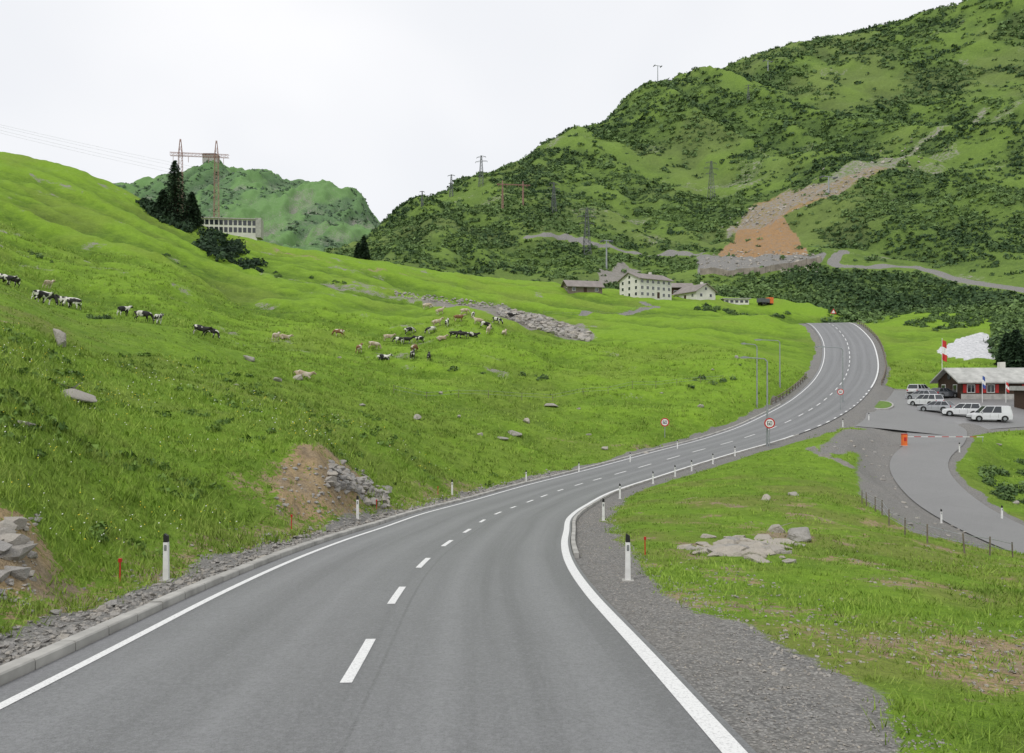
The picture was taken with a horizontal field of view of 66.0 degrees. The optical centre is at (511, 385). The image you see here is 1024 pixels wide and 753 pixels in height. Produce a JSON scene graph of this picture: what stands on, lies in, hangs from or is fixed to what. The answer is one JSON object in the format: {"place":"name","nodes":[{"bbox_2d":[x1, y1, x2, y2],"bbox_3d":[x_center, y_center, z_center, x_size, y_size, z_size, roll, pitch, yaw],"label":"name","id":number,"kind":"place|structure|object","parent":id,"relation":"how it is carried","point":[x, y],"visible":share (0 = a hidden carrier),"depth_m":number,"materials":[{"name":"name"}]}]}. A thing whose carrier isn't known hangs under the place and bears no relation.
{"place":"outdoors","nodes":[
{"label":"outdoors","id":0,"kind":"place"},
{"bbox_2d":[114,160,379,251],"bbox_3d":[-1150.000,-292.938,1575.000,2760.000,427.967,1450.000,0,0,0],"label":"distant mountain","id":1,"kind":"structure","parent":0,"point":[276,213],"depth_m":1299.90,"materials":[{"name":"green plant"}]},
{"bbox_2d":[202,153,219,163],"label":"summit station","id":2,"kind":"object","parent":1,"relation":"on","point":[205,159],"visible":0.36,"depth_m":1593.00,"materials":[{"name":"concrete"}]},
{"bbox_2d":[113,160,381,247],"bbox_3d":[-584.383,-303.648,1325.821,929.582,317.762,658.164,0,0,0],"label":"distant shrubs","id":3,"kind":"object","parent":1,"relation":"on","point":[296,221],"visible":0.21,"depth_m":1316.53,"materials":[{"name":"green plant"}]},
{"bbox_2d":[0,322,878,752],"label":"road","id":4,"kind":"structure","parent":0,"point":[494,632],"depth_m":10.31,"materials":[{"name":"grey asphalt"}]},
{"bbox_2d":[0,322,878,752],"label":"road markings","id":5,"kind":"structure","parent":4,"relation":"on","point":[720,736],"depth_m":10.64,"materials":[{"name":"paint"}]},
{"bbox_2d":[0,0,961,222],"label":"sky","id":6,"kind":"structure","parent":0,"point":[385,100],"materials":[{"name":"white"}]},
{"bbox_2d":[0,152,1023,752],"bbox_3d":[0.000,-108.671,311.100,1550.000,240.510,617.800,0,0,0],"label":"ground","id":7,"kind":"structure","parent":0,"point":[84,214],"depth_m":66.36,"materials":[{"name":"green plant"}]},
{"bbox_2d":[0,273,18,284],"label":"cow","id":8,"kind":"object","parent":7,"relation":"on","point":[8,278],"visible":1,"depth_m":94.87},
{"bbox_2d":[2,275,20,287],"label":"cow","id":9,"kind":"object","parent":7,"relation":"on","point":[16,280],"visible":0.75,"depth_m":95.94},
{"bbox_2d":[0,513,41,605],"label":"rock outcrop","id":10,"kind":"object","parent":7,"relation":"on","point":[14,545],"visible":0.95,"depth_m":14.52,"materials":[{"name":"stone"}]},
{"bbox_2d":[31,290,53,302],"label":"cow","id":11,"kind":"object","parent":7,"relation":"on","point":[42,294],"visible":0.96,"depth_m":79.11},
{"bbox_2d":[34,291,58,304],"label":"cow","id":12,"kind":"object","parent":7,"relation":"on","point":[50,298],"visible":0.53,"depth_m":81.44},
{"bbox_2d":[42,279,54,287],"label":"cow","id":13,"kind":"object","parent":7,"relation":"on","point":[48,282],"visible":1,"depth_m":108.61},
{"bbox_2d":[53,328,65,346],"bbox_3d":[-25.802,-2.589,44.943,0.645,1.342,1.444,0,0,-43],"label":"boulder","id":14,"kind":"object","parent":7,"relation":"on","point":[60,336],"visible":0.73,"depth_m":44.47,"materials":[{"name":"stone"}]},
{"bbox_2d":[55,294,71,306],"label":"cow","id":15,"kind":"object","parent":7,"relation":"on","point":[61,298],"visible":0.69,"depth_m":90.19},
{"bbox_2d":[62,297,81,309],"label":"cow","id":16,"kind":"object","parent":7,"relation":"on","point":[70,300],"visible":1,"depth_m":89.65},
{"bbox_2d":[60,383,96,402],"bbox_3d":[-17.790,0.123,31.522,2.187,1.140,1.702,0,0,-35],"label":"boulder","id":17,"kind":"object","parent":7,"relation":"on","point":[74,394],"visible":0.65,"depth_m":31.67,"materials":[{"name":"stone"}]},
{"bbox_2d":[85,521,112,542],"bbox_3d":[-10.128,3.581,19.257,0.625,0.443,1.444,0,0,-20],"label":"shrub thicket","id":18,"kind":"object","parent":7,"relation":"on","point":[100,531],"visible":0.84,"depth_m":18.98,"materials":[{"name":"green plant"}]},
{"bbox_2d":[118,558,121,581],"bbox_3d":[-8.400,4.012,16.884,0.060,0.611,0.067,0,0,0],"label":"marker stake","id":19,"kind":"object","parent":7,"relation":"on","point":[119,560],"visible":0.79,"depth_m":16.87,"materials":[{"name":"red paint"}]},
{"bbox_2d":[117,306,132,314],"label":"cow","id":20,"kind":"object","parent":7,"relation":"on","point":[123,308],"visible":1,"depth_m":92.85},
{"bbox_2d":[133,310,153,320],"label":"cow","id":21,"kind":"object","parent":7,"relation":"on","point":[146,314],"visible":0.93,"depth_m":91.50},
{"bbox_2d":[153,314,163,324],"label":"cow","id":22,"kind":"object","parent":7,"relation":"on","point":[157,317],"visible":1,"depth_m":86.73},
{"bbox_2d":[154,189,174,217],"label":"spruce tree","id":23,"kind":"object","parent":7,"relation":"on","point":[160,202],"visible":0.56,"depth_m":220.86,"materials":[{"name":"green plant"}]},
{"bbox_2d":[159,533,173,581],"bbox_3d":[-7.659,3.802,17.446,0.260,1.049,0.200,0,0,-1],"label":"delineator post","id":24,"kind":"object","parent":7,"relation":"on","point":[166,568],"visible":0.94,"depth_m":17.40,"materials":[{"name":"white paint"}]},
{"bbox_2d":[157,160,196,226],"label":"spruce tree","id":25,"kind":"object","parent":7,"relation":"on","point":[174,191],"visible":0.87,"depth_m":221.79,"materials":[{"name":"green plant"}]},
{"bbox_2d":[181,192,204,228],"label":"spruce tree","id":26,"kind":"object","parent":7,"relation":"on","point":[196,213],"visible":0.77,"depth_m":224.24,"materials":[{"name":"green plant"}]},
{"bbox_2d":[170,139,228,216],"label":"portal pylon","id":27,"kind":"object","parent":7,"relation":"on","point":[208,157],"visible":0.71,"depth_m":275.20,"materials":[{"name":"red metal"}]},
{"bbox_2d":[2,127,222,172],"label":"power lines","id":28,"kind":"object","parent":27,"relation":"attached to","point":[98,149],"visible":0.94,"depth_m":259.04,"materials":[{"name":"metal"}]},
{"bbox_2d":[135,197,267,272],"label":"shrub thicket","id":29,"kind":"object","parent":7,"relation":"on","point":[207,241],"visible":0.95,"depth_m":210.99,"materials":[{"name":"green plant"}]},
{"bbox_2d":[192,324,212,336],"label":"cow","id":30,"kind":"object","parent":7,"relation":"on","point":[204,329],"visible":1,"depth_m":92.43},
{"bbox_2d":[206,328,219,337],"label":"cow","id":31,"kind":"object","parent":7,"relation":"on","point":[213,331],"visible":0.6,"depth_m":94.50},
{"bbox_2d":[2,328,449,547],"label":"wildflowers","id":32,"kind":"object","parent":7,"relation":"on","point":[160,445],"visible":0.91,"depth_m":31.77,"materials":[{"name":"yellow plant"}]},
{"bbox_2d":[201,217,263,240],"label":"hillside building","id":33,"kind":"structure","parent":7,"relation":"on","point":[252,228],"depth_m":243.47,"materials":[{"name":"white paint"}]},
{"bbox_2d":[0,326,497,557],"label":"weeds","id":34,"kind":"object","parent":7,"relation":"on","point":[3,416],"visible":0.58,"depth_m":35.77,"materials":[{"name":"green plant"}]},
{"bbox_2d":[243,355,254,361],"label":"boulder","id":35,"kind":"object","parent":7,"relation":"on","point":[249,358],"visible":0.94,"depth_m":83.97,"materials":[{"name":"stone"}]},
{"bbox_2d":[0,469,562,665],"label":"verge rubble","id":36,"kind":"object","parent":7,"relation":"on","point":[105,607],"visible":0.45,"depth_m":16.19,"materials":[{"name":"gravel"}]},
{"bbox_2d":[279,334,293,338],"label":"cow","id":37,"kind":"object","parent":7,"relation":"on","point":[283,336],"visible":0.91,"depth_m":116.17},
{"bbox_2d":[293,370,315,377],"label":"cow","id":38,"kind":"object","parent":7,"relation":"on","point":[305,373],"visible":0.73,"depth_m":81.64},
{"bbox_2d":[274,460,391,515],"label":"stone bank","id":39,"kind":"structure","parent":7,"relation":"on","point":[348,478],"depth_m":36.31,"materials":[{"name":"grey stone"}]},
{"bbox_2d":[332,329,344,335],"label":"cow","id":40,"kind":"object","parent":7,"relation":"on","point":[341,331],"visible":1,"depth_m":124.96},
{"bbox_2d":[353,242,359,257],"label":"spruce tree","id":41,"kind":"object","parent":7,"relation":"on","point":[356,249],"visible":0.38,"depth_m":255.09,"materials":[{"name":"green plant"}]},
{"bbox_2d":[356,495,360,519],"bbox_3d":[-6.706,5.292,34.216,0.260,1.049,0.200,0,0,-2],"label":"delineator post","id":42,"kind":"object","parent":7,"relation":"on","point":[357,507],"visible":0.95,"depth_m":34.17,"materials":[{"name":"white paint"}]},
{"bbox_2d":[355,236,371,259],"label":"spruce tree","id":43,"kind":"object","parent":7,"relation":"on","point":[363,250],"visible":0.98,"depth_m":245.63,"materials":[{"name":"green plant"}]},
{"bbox_2d":[368,341,380,348],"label":"cow","id":44,"kind":"object","parent":7,"relation":"on","point":[374,343],"visible":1,"depth_m":122.56},
{"bbox_2d":[27,249,740,388],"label":"shrub thicket","id":45,"kind":"object","parent":7,"relation":"on","point":[39,254],"visible":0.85,"depth_m":117.66,"materials":[{"name":"green plant"}]},
{"bbox_2d":[377,354,392,359],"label":"cow","id":46,"kind":"object","parent":7,"relation":"on","point":[381,356],"visible":0.98,"depth_m":115.36},
{"bbox_2d":[0,404,798,685],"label":"kerb","id":47,"kind":"structure","parent":7,"relation":"on","point":[12,670],"depth_m":15.25,"materials":[{"name":"concrete"}]},
{"bbox_2d":[456,331,468,338],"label":"cow","id":48,"kind":"object","parent":7,"relation":"on","point":[463,333],"visible":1,"depth_m":130.82},
{"bbox_2d":[394,291,592,341],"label":"stone debris","id":49,"kind":"object","parent":7,"relation":"on","point":[569,331],"visible":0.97,"depth_m":170.80,"materials":[{"name":"grey stone"}]},
{"bbox_2d":[508,430,521,436],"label":"boulder","id":50,"kind":"object","parent":7,"relation":"on","point":[515,433],"visible":0.96,"depth_m":84.52,"materials":[{"name":"stone"}]},
{"bbox_2d":[395,376,711,399],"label":"wire fence","id":51,"kind":"object","parent":7,"relation":"on","point":[552,397],"visible":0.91,"depth_m":102.12,"materials":[{"name":"brown wood"}]},
{"bbox_2d":[561,280,604,293],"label":"timber barn","id":52,"kind":"structure","parent":7,"relation":"on","point":[572,286],"depth_m":267.87,"materials":[{"name":"brown wood"}]},
{"bbox_2d":[600,498,605,520],"bbox_3d":[4.167,5.654,35.919,0.260,1.049,0.200,0,0,3],"label":"delineator post","id":53,"kind":"object","parent":7,"relation":"on","point":[603,510],"visible":0.92,"depth_m":35.87,"materials":[{"name":"white paint"}]},
{"bbox_2d":[621,533,633,581],"bbox_3d":[2.563,3.800,17.438,0.260,1.049,0.200,0,0,2],"label":"delineator post","id":54,"kind":"object","parent":7,"relation":"on","point":[627,578],"visible":1,"depth_m":17.39,"materials":[{"name":"white paint"}]},
{"bbox_2d":[617,272,673,299],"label":"white guesthouse","id":55,"kind":"structure","parent":7,"relation":"on","point":[650,285],"depth_m":272.20,"materials":[{"name":"paint"}]},
{"bbox_2d":[622,276,669,297],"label":"windows","id":56,"kind":"structure","parent":55,"relation":"in","point":[642,280],"depth_m":272.20,"materials":[{"name":"grey glass"}]},
{"bbox_2d":[660,418,668,437],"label":"speed limit sign","id":57,"kind":"object","parent":7,"relation":"on","point":[664,422],"visible":1,"depth_m":92.07,"materials":[{"name":"metal"}]},
{"bbox_2d":[672,283,692,293],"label":"timber barn","id":58,"kind":"structure","parent":7,"relation":"on","point":[676,287],"depth_m":296.05,"materials":[{"name":"grey wood"}]},
{"bbox_2d":[672,282,717,299],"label":"chalet","id":59,"kind":"object","parent":7,"relation":"on","point":[702,291],"visible":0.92,"depth_m":282.11,"materials":[{"name":"white paint"}]},
{"bbox_2d":[720,298,750,304],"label":"flat roofed shed","id":60,"kind":"structure","parent":7,"relation":"on","point":[741,301],"depth_m":283.90,"materials":[{"name":"white paint"}]},
{"bbox_2d":[677,534,805,563],"bbox_3d":[7.014,4.967,24.185,3.551,0.956,7.214,0,0,23],"label":"rock outcrop","id":61,"kind":"object","parent":7,"relation":"on","point":[755,549],"visible":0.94,"depth_m":22.97,"materials":[{"name":"stone"}]},
{"bbox_2d":[694,302,790,318],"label":"shrub thicket","id":62,"kind":"object","parent":7,"relation":"on","point":[707,307],"visible":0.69,"depth_m":253.73,"materials":[{"name":"green plant"}]},
{"bbox_2d":[741,343,757,407],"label":"street lamp","id":63,"kind":"object","parent":7,"relation":"on","point":[756,374],"visible":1,"depth_m":111.25,"materials":[{"name":"metal"}]},
{"bbox_2d":[739,356,767,445],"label":"street lamp","id":64,"kind":"object","parent":7,"relation":"on","point":[744,357],"visible":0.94,"depth_m":84.37,"materials":[{"name":"metal"}]},
{"bbox_2d":[757,297,773,304],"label":"dump truck","id":65,"kind":"object","parent":7,"relation":"on","point":[765,301],"visible":1,"depth_m":283.85,"materials":[{"name":"metal"}]},
{"bbox_2d":[576,501,956,752],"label":"verge gravel","id":66,"kind":"structure","parent":7,"relation":"on","point":[790,705],"depth_m":9.99,"materials":[{"name":"grey gravel"}]},
{"bbox_2d":[754,339,780,387],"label":"street lamp","id":67,"kind":"object","parent":7,"relation":"on","point":[779,358],"visible":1,"depth_m":126.07,"materials":[{"name":"metal"}]},
{"bbox_2d":[764,418,774,446],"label":"speed limit sign","id":68,"kind":"object","parent":7,"relation":"on","point":[769,423],"visible":1,"depth_m":83.75,"materials":[{"name":"metal"}]},
{"bbox_2d":[768,522,792,532],"bbox_3d":[9.938,5.194,28.815,0.530,0.653,1.342,0,0,-30],"label":"boulder","id":69,"kind":"object","parent":7,"relation":"on","point":[776,528],"visible":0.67,"depth_m":28.82,"materials":[{"name":"stone"}]},
{"bbox_2d":[771,373,806,404],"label":"wooden guard rail","id":70,"kind":"object","parent":7,"relation":"on","point":[789,389],"visible":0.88,"depth_m":125.48,"materials":[{"name":"brown wood"}]},
{"bbox_2d":[787,527,811,541],"bbox_3d":[10.073,5.259,27.627,0.828,0.566,1.551,0,0,22],"label":"boulder","id":71,"kind":"object","parent":7,"relation":"on","point":[801,534],"visible":0.84,"depth_m":27.12,"materials":[{"name":"stone"}]},
{"bbox_2d":[815,346,843,401],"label":"street lamp","id":72,"kind":"object","parent":7,"relation":"on","point":[842,368],"visible":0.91,"depth_m":113.66,"materials":[{"name":"metal"}]},
{"bbox_2d":[837,389,843,409],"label":"speed limit sign","id":73,"kind":"object","parent":7,"relation":"on","point":[840,392],"visible":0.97,"depth_m":106.30,"materials":[{"name":"metal"}]},
{"bbox_2d":[670,545,1023,691],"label":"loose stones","id":74,"kind":"object","parent":7,"relation":"on","point":[850,651],"visible":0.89,"depth_m":11.48,"materials":[{"name":"grey stone"}]},
{"bbox_2d":[857,320,885,384],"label":"wooden guard rail","id":75,"kind":"object","parent":7,"relation":"on","point":[882,348],"visible":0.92,"depth_m":169.48,"materials":[{"name":"brown wood"}]},
{"bbox_2d":[829,440,966,539],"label":"stone bank","id":76,"kind":"structure","parent":7,"relation":"on","point":[911,524],"depth_m":55.45,"materials":[{"name":"grey stone"}]},
{"bbox_2d":[861,490,1012,556],"bbox_3d":[20.985,6.827,39.322,4.660,2.298,16.408,0,0,14],"label":"wire fence","id":77,"kind":"object","parent":7,"relation":"on","point":[926,533],"visible":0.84,"depth_m":34.50,"materials":[{"name":"brown wood"}]},
{"bbox_2d":[855,390,1023,434],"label":"parking area","id":78,"kind":"object","parent":7,"relation":"on","point":[902,414],"visible":0.36,"depth_m":102.09,"materials":[{"name":"asphalt"}]},
{"bbox_2d":[875,401,893,409],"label":"traffic island","id":79,"kind":"structure","parent":78,"relation":"on","point":[883,405],"depth_m":110.77,"materials":[{"name":"plant"}]},
{"bbox_2d":[906,384,930,393],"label":"parked car","id":80,"kind":"object","parent":78,"relation":"on","point":[912,388],"visible":0.67,"depth_m":121.09,"materials":[{"name":"white paint"}]},
{"bbox_2d":[905,390,937,398],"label":"parked car","id":81,"kind":"object","parent":78,"relation":"on","point":[915,394],"visible":0.67,"depth_m":116.77,"materials":[{"name":"silver paint"}]},
{"bbox_2d":[907,394,943,405],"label":"parked car","id":82,"kind":"object","parent":78,"relation":"on","point":[921,399],"visible":0.77,"depth_m":110.41,"materials":[{"name":"white paint"}]},
{"bbox_2d":[917,401,955,410],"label":"parked car","id":83,"kind":"object","parent":78,"relation":"on","point":[937,405],"visible":0.84,"depth_m":105.67,"materials":[{"name":"silver paint"}]},
{"bbox_2d":[931,388,956,397],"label":"parked car","id":84,"kind":"object","parent":78,"relation":"on","point":[945,392],"visible":0.66,"depth_m":118.82,"materials":[{"name":"paint"}]},
{"bbox_2d":[942,403,980,415],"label":"parked car","id":85,"kind":"object","parent":78,"relation":"on","point":[963,408],"visible":0.8,"depth_m":102.25,"materials":[{"name":"white paint"}]},
{"bbox_2d":[966,406,1012,421],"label":"parked car","id":86,"kind":"object","parent":78,"relation":"on","point":[1002,413],"visible":1,"depth_m":98.42,"materials":[{"name":"white paint"}]},
{"bbox_2d":[900,434,982,445],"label":"barrier gate","id":87,"kind":"structure","parent":7,"relation":"on","point":[904,439],"depth_m":86.71,"materials":[{"name":"metal"}]},
{"bbox_2d":[942,340,946,361],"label":"flag","id":88,"kind":"object","parent":7,"relation":"on","point":[944,350],"visible":0.98,"depth_m":128.76,"materials":[{"name":"red fabric"}]},
{"bbox_2d":[867,307,1023,330],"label":"shrub thicket","id":89,"kind":"object","parent":7,"relation":"on","point":[965,316],"visible":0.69,"depth_m":221.71,"materials":[{"name":"green plant"}]},
{"bbox_2d":[930,362,1023,398],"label":"mountain hut","id":90,"kind":"object","parent":7,"relation":"on","point":[964,383],"visible":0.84,"depth_m":118.60,"materials":[{"name":"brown wood"}]},
{"bbox_2d":[942,374,1023,393],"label":"windows","id":91,"kind":"structure","parent":90,"relation":"in","point":[967,388],"depth_m":118.26,"materials":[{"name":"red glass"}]},
{"bbox_2d":[982,374,985,402],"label":"flag pole","id":92,"kind":"object","parent":7,"relation":"on","point":[983,383],"visible":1,"depth_m":114.90,"materials":[{"name":"white metal"}]},
{"bbox_2d":[977,458,1023,503],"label":"shrub thicket","id":93,"kind":"object","parent":7,"relation":"on","point":[990,471],"visible":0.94,"depth_m":71.22,"materials":[{"name":"green plant"}]},
{"bbox_2d":[994,332,1010,365],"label":"spruce tree","id":94,"kind":"object","parent":7,"relation":"on","point":[1003,345],"visible":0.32,"depth_m":147.39,"materials":[{"name":"green plant"}]},
{"bbox_2d":[983,318,1023,358],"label":"shrub thicket","id":95,"kind":"object","parent":7,"relation":"on","point":[999,328],"visible":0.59,"depth_m":184.65,"materials":[{"name":"green plant"}]},
{"bbox_2d":[1002,329,1023,367],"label":"spruce tree","id":96,"kind":"object","parent":7,"relation":"on","point":[1013,356],"visible":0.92,"depth_m":138.44,"materials":[{"name":"green plant"}]},
{"bbox_2d":[1009,386,1023,408],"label":"wooden kiosk","id":97,"kind":"object","parent":7,"relation":"on","point":[1018,396],"visible":0.83,"depth_m":109.51,"materials":[{"name":"brown wood"}]},
{"bbox_2d":[330,0,1023,322],"bbox_3d":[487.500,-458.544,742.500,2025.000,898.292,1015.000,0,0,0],"label":"mountain","id":98,"kind":"structure","parent":0,"point":[776,234],"depth_m":575.77,"materials":[{"name":"green plant"}]},
{"bbox_2d":[448,174,454,196],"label":"power pylon","id":99,"kind":"object","parent":98,"relation":"on","point":[451,186],"visible":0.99,"depth_m":613.87,"materials":[{"name":"metal"}]},
{"bbox_2d":[475,155,485,186],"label":"power pylon","id":100,"kind":"object","parent":98,"relation":"on","point":[480,171],"visible":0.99,"depth_m":617.14,"materials":[{"name":"metal"}]},
{"bbox_2d":[497,180,529,207],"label":"portal pylon","id":101,"kind":"object","parent":98,"relation":"on","point":[522,185],"visible":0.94,"depth_m":533.20,"materials":[{"name":"red metal"}]},
{"bbox_2d":[549,182,559,212],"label":"power pylon","id":102,"kind":"object","parent":98,"relation":"on","point":[554,194],"visible":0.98,"depth_m":533.42,"materials":[{"name":"metal"}]},
{"bbox_2d":[577,207,594,254],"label":"power pylon","id":103,"kind":"object","parent":98,"relation":"on","point":[585,223],"visible":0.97,"depth_m":440.02,"materials":[{"name":"metal"}]},
{"bbox_2d":[600,240,612,268],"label":"cableway pylon","id":104,"kind":"object","parent":98,"relation":"on","point":[610,241],"visible":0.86,"depth_m":409.80,"materials":[{"name":"metal"}]},
{"bbox_2d":[322,0,1023,322],"bbox_3d":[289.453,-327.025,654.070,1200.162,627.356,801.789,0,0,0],"label":"mountain shrubs","id":105,"kind":"object","parent":98,"relation":"on","point":[891,299],"visible":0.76,"depth_m":508.74,"materials":[{"name":"green plant"}]},
{"bbox_2d":[704,161,716,198],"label":"power pylon","id":106,"kind":"object","parent":98,"relation":"on","point":[711,168],"visible":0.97,"depth_m":573.22,"materials":[{"name":"metal"}]},
{"bbox_2d":[700,256,820,275],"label":"retaining wall","id":107,"kind":"structure","parent":98,"relation":"on","point":[762,270],"depth_m":373.46,"materials":[{"name":"concrete"}]},
{"bbox_2d":[700,138,922,271],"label":"landslide boulders","id":108,"kind":"object","parent":98,"relation":"on","point":[747,220],"visible":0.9,"depth_m":486.67,"materials":[{"name":"stone"}]},
{"bbox_2d":[890,424,1023,553],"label":"side road","id":109,"kind":"structure","parent":0,"point":[922,475],"depth_m":67.73,"materials":[{"name":"grey asphalt"}]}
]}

